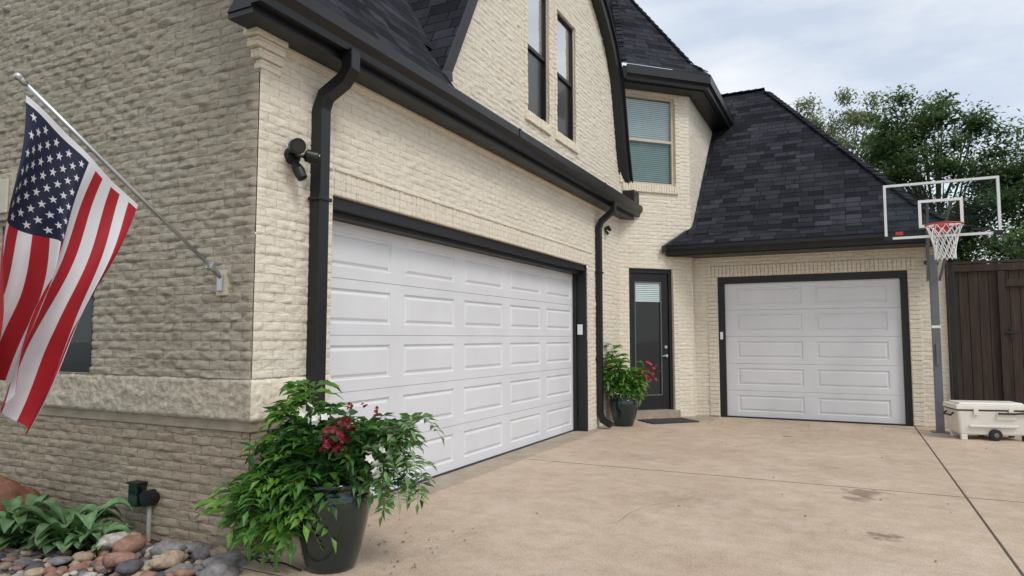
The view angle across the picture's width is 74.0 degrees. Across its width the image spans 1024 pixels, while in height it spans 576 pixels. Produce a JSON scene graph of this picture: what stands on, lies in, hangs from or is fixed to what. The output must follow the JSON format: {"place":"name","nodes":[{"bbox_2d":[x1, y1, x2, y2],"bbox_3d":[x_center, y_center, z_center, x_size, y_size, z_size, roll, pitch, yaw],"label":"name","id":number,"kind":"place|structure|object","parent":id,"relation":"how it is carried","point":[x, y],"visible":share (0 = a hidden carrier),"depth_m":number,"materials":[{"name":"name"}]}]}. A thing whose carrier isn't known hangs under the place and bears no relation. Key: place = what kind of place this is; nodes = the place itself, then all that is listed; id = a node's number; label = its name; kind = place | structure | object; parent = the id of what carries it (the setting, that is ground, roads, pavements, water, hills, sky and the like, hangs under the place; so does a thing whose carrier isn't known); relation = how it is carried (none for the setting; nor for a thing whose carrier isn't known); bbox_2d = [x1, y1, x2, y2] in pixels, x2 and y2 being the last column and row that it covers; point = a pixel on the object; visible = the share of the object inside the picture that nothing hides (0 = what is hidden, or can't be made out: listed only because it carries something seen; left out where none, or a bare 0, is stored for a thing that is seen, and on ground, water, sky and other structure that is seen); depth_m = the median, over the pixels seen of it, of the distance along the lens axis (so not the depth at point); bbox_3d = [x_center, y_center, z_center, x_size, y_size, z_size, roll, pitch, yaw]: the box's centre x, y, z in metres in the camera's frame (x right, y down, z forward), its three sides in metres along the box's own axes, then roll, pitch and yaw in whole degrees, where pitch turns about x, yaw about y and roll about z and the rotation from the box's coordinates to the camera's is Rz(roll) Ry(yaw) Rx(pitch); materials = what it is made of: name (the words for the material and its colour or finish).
{"place":"outdoors","nodes":[
{"label":"outdoors","id":0,"kind":"place"},
{"bbox_2d":[252,0,619,430],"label":"garage wall","id":1,"kind":"structure","parent":0,"point":[372,137],"depth_m":7.08,"materials":[{"name":"beige brick"}]},
{"bbox_2d":[284,138,319,180],"bbox_3d":[-1.556,-0.936,5.015,0.205,0.293,0.313,-2,-5,26],"label":"security floodlight","id":2,"kind":"object","parent":1,"relation":"attached to","point":[294,151],"visible":1,"depth_m":5.00,"materials":[{"name":"black paint"}]},
{"bbox_2d":[243,0,618,429],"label":"brick trim","id":3,"kind":"structure","parent":1,"relation":"attached to","point":[268,50],"depth_m":7.32,"materials":[{"name":"brick"}]},
{"bbox_2d":[527,0,545,121],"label":"gable window","id":4,"kind":"structure","parent":1,"relation":"attached to","point":[536,38],"depth_m":9.43,"materials":[{"name":"glass"}]},
{"bbox_2d":[556,13,572,140],"bbox_3d":[0.718,-3.148,10.240,0.130,1.840,0.760,-2,-5,26],"label":"gable window","id":5,"kind":"structure","parent":1,"relation":"attached to","point":[564,55],"depth_m":10.35,"materials":[{"name":"glass"}]},
{"bbox_2d":[249,341,694,470],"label":"ground","id":6,"kind":"structure","parent":0,"point":[587,384],"depth_m":14.84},
{"bbox_2d":[0,536,253,575],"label":"mulch bed","id":7,"kind":"object","parent":6,"relation":"on","point":[91,543],"visible":0.06,"depth_m":4.76,"materials":[{"name":"soil"}]},
{"bbox_2d":[0,474,43,530],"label":"rusty boulder","id":8,"kind":"object","parent":7,"relation":"on","point":[10,489],"visible":0.34,"depth_m":5.24,"materials":[{"name":"brown stone"}]},
{"bbox_2d":[0,493,134,554],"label":"hosta plant","id":9,"kind":"object","parent":7,"relation":"on","point":[33,524],"visible":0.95,"depth_m":4.79,"materials":[{"name":"green plant"}]},
{"bbox_2d":[0,531,228,575],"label":"river rocks","id":10,"kind":"object","parent":7,"relation":"on","point":[119,553],"visible":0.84,"depth_m":4.41,"materials":[{"name":"multicoloured stone"}]},
{"bbox_2d":[195,551,249,575],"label":"stone edging","id":11,"kind":"object","parent":7,"relation":"on","point":[230,563],"visible":0.98,"depth_m":4.28,"materials":[{"name":"grey stone"}]},
{"bbox_2d":[0,411,281,556],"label":"base walls","id":12,"kind":"structure","parent":6,"relation":"on","point":[68,462],"depth_m":5.18,"materials":[{"name":"brick"}]},
{"bbox_2d":[126,480,159,541],"bbox_3d":[-2.744,1.712,5.046,0.258,0.525,0.100,-2,-5,26],"label":"outdoor outlet and conduit","id":13,"kind":"object","parent":12,"relation":"attached to","point":[139,494],"visible":0.91,"depth_m":5.03,"materials":[{"name":"green plastic"}]},
{"bbox_2d":[0,404,288,432],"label":"smooth band","id":14,"kind":"object","parent":12,"relation":"on","point":[246,427],"visible":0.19,"depth_m":5.07,"materials":[{"name":"stone"}]},
{"bbox_2d":[0,373,330,422],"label":"rough stone course","id":15,"kind":"object","parent":14,"relation":"on","point":[235,400],"visible":0.73,"depth_m":5.02,"materials":[{"name":"beige stone"}]},
{"bbox_2d":[0,0,259,379],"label":"side wall","id":16,"kind":"structure","parent":15,"relation":"on","point":[154,104],"depth_m":5.21,"materials":[{"name":"brick"}]},
{"bbox_2d":[0,172,17,221],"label":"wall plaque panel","id":17,"kind":"object","parent":16,"relation":"attached to","point":[7,182],"visible":0.6,"depth_m":6.07,"materials":[{"name":"stone"}]},
{"bbox_2d":[59,291,94,372],"bbox_3d":[-3.955,0.071,5.887,1.390,1.280,0.130,-2,-5,26],"label":"side window","id":18,"kind":"structure","parent":16,"relation":"attached to","point":[77,357],"depth_m":5.63,"materials":[{"name":"grey glass"}]},
{"bbox_2d":[0,72,228,434],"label":"american flag","id":19,"kind":"object","parent":16,"relation":"attached to","point":[72,210],"visible":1,"depth_m":3.81,"materials":[{"name":"fabric"}]},
{"bbox_2d":[788,86,897,173],"bbox_3d":[14.419,-2.661,29.907,5.030,12.639,4.857,-4,-5,40],"label":"willow tree","id":20,"kind":"object","parent":6,"relation":"on","point":[854,118],"visible":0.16,"depth_m":30.16,"materials":[{"name":"green plant"}]},
{"bbox_2d":[845,83,1023,261],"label":"oak tree","id":21,"kind":"object","parent":6,"relation":"on","point":[902,160],"visible":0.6,"depth_m":24.31,"materials":[{"name":"green plant"}]},
{"bbox_2d":[944,259,1023,403],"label":"wooden fence","id":22,"kind":"object","parent":6,"relation":"on","point":[989,307],"visible":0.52,"depth_m":11.04,"materials":[{"name":"brown wood"}]},
{"bbox_2d":[946,122,1023,263],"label":"oak tree","id":23,"kind":"object","parent":6,"relation":"on","point":[1005,197],"visible":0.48,"depth_m":21.89,"materials":[{"name":"green plant"}]},
{"bbox_2d":[964,220,1023,264],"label":"garden shrub","id":24,"kind":"object","parent":6,"relation":"on","point":[1019,252],"visible":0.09,"depth_m":14.73,"materials":[{"name":"green plant"}]},
{"bbox_2d":[604,226,610,234],"bbox_3d":[1.633,-0.979,11.576,0.103,0.154,0.164,-2,-5,26],"label":"security floodlight","id":25,"kind":"object","parent":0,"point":[606,228],"visible":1,"depth_m":11.56,"materials":[{"name":"black paint"}]},
{"bbox_2d":[239,417,1023,575],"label":"concrete driveway","id":26,"kind":"structure","parent":0,"point":[733,525],"depth_m":5.72,"materials":[{"name":"beige concrete"}]},
{"bbox_2d":[245,545,301,570],"bbox_3d":[-1.560,1.720,4.374,0.589,0.099,0.072,-3,-5,31],"label":"drip irrigation tube","id":27,"kind":"object","parent":26,"relation":"on","point":[278,563],"visible":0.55,"depth_m":4.34,"materials":[{"name":"black rubber"}]},
{"bbox_2d":[192,379,444,573],"bbox_3d":[-1.227,1.238,4.356,1.594,1.271,0.832,1,-4,-9],"label":"potted plant","id":28,"kind":"object","parent":26,"relation":"on","point":[317,472],"visible":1,"depth_m":4.18,"materials":[{"name":"green plant"}]},
{"bbox_2d":[250,416,717,556],"bbox_3d":[0.927,2.143,8.706,1.800,0.101,9.740,-2,-5,26],"label":"garage apron","id":29,"kind":"object","parent":26,"relation":"on","point":[445,481],"visible":0.19,"depth_m":7.73,"materials":[{"name":"beige concrete"}]},
{"bbox_2d":[251,98,925,425],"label":"wing brick trim","id":30,"kind":"structure","parent":26,"relation":"on","point":[827,267],"depth_m":12.39,"materials":[{"name":"brick"}]},
{"bbox_2d":[332,196,913,430],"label":"garage door casings","id":31,"kind":"object","parent":26,"relation":"on","point":[354,213],"visible":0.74,"depth_m":10.62,"materials":[{"name":"black wood"}]},
{"bbox_2d":[328,220,573,497],"bbox_3d":[-0.338,0.819,8.118,0.042,2.455,5.840,-2,-5,26],"label":"double garage door","id":32,"kind":"structure","parent":31,"relation":"attached to","point":[471,352],"depth_m":7.43,"materials":[{"name":"white paint"}]},
{"bbox_2d":[577,324,722,339],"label":"door keypads","id":33,"kind":"object","parent":31,"relation":"attached to","point":[579,329],"depth_m":10.67,"materials":[{"name":"white plastic"}]},
{"bbox_2d":[725,278,905,425],"bbox_3d":[5.262,1.105,12.002,2.850,2.455,0.042,-2,-5,26],"label":"single garage door","id":34,"kind":"structure","parent":31,"relation":"attached to","point":[829,351],"depth_m":11.95,"materials":[{"name":"white paint"}]},
{"bbox_2d":[603,343,659,426],"bbox_3d":[1.845,1.598,11.273,0.978,1.364,0.817,3,-5,-34],"label":"potted plant","id":35,"kind":"object","parent":26,"relation":"on","point":[623,404],"visible":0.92,"depth_m":11.12,"materials":[{"name":"green plant"}]},
{"bbox_2d":[306,48,958,427],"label":"downspouts","id":36,"kind":"object","parent":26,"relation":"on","point":[340,83],"visible":0.73,"depth_m":5.23,"materials":[{"name":"black paint"}]},
{"bbox_2d":[242,426,1023,575],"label":"driveway joints","id":37,"kind":"object","parent":26,"relation":"on","point":[998,542],"visible":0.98,"depth_m":6.23,"materials":[{"name":"concrete"}]},
{"bbox_2d":[635,345,680,419],"bbox_3d":[2.550,1.702,12.326,1.000,1.310,0.250,1,-4,-19],"label":"entry hardware and step","id":38,"kind":"object","parent":26,"relation":"on","point":[657,414],"visible":0.92,"depth_m":12.20,"materials":[{"name":"beige concrete"}]},
{"bbox_2d":[638,418,698,423],"bbox_3d":[2.718,2.309,11.814,0.900,0.020,0.540,1,-4,-19],"label":"doormat","id":39,"kind":"object","parent":26,"relation":"on","point":[667,420],"visible":1,"depth_m":11.77,"materials":[{"name":"black rubber"}]},
{"bbox_2d":[618,89,950,427],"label":"wing walls","id":40,"kind":"structure","parent":26,"relation":"on","point":[653,228],"depth_m":12.57,"materials":[{"name":"brick"}]},
{"bbox_2d":[255,0,966,245],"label":"shingle roofs","id":41,"kind":"structure","parent":40,"relation":"on","point":[774,169],"depth_m":12.55,"materials":[{"name":"black"}]},
{"bbox_2d":[443,0,632,184],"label":"rake boards","id":42,"kind":"object","parent":41,"relation":"attached to","point":[606,28],"visible":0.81,"depth_m":12.00,"materials":[{"name":"black paint"}]},
{"bbox_2d":[227,0,965,258],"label":"gutters","id":43,"kind":"object","parent":41,"relation":"on","point":[319,32],"visible":0.72,"depth_m":7.42,"materials":[{"name":"black paint"}]},
{"bbox_2d":[430,67,685,253],"bbox_3d":[1.183,-1.444,9.570,0.946,1.197,7.432,-2,-5,26],"label":"flashing","id":44,"kind":"object","parent":43,"relation":"attached to","point":[633,195],"visible":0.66,"depth_m":12.28,"materials":[{"name":"black paint"}]},
{"bbox_2d":[519,128,815,240],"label":"gutter joints","id":45,"kind":"object","parent":43,"relation":"attached to","point":[520,136],"visible":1,"depth_m":7.84,"materials":[{"name":"black paint"}]},
{"bbox_2d":[611,0,972,227],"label":"hip cap shingles","id":46,"kind":"object","parent":41,"relation":"on","point":[856,158],"visible":0.89,"depth_m":13.12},
{"bbox_2d":[625,93,673,185],"bbox_3d":[2.528,-2.753,12.751,1.080,1.700,0.130,1,-4,-19],"label":"turret window","id":47,"kind":"structure","parent":40,"relation":"attached to","point":[650,130],"depth_m":12.80,"materials":[{"name":"glass"}]},
{"bbox_2d":[629,268,672,408],"bbox_3d":[2.521,0.936,12.471,0.908,2.580,0.102,1,-4,-19],"label":"entry door","id":48,"kind":"structure","parent":40,"relation":"in","point":[648,322],"depth_m":12.49,"materials":[{"name":"black wood"}]},
{"bbox_2d":[883,176,1002,433],"bbox_3d":[6.274,0.309,10.011,1.238,3.750,1.315,1,-4,-14],"label":"basketball hoop","id":49,"kind":"object","parent":26,"relation":"on","point":[946,227],"visible":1,"depth_m":10.19,"materials":[{"name":"grey paint"}]},
{"bbox_2d":[943,400,1023,440],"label":"wheeled cooler","id":50,"kind":"object","parent":26,"relation":"on","point":[996,420],"visible":1,"depth_m":9.63,"materials":[{"name":"plastic"}]},
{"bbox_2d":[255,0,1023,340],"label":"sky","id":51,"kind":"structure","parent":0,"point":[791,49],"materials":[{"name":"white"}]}
]}

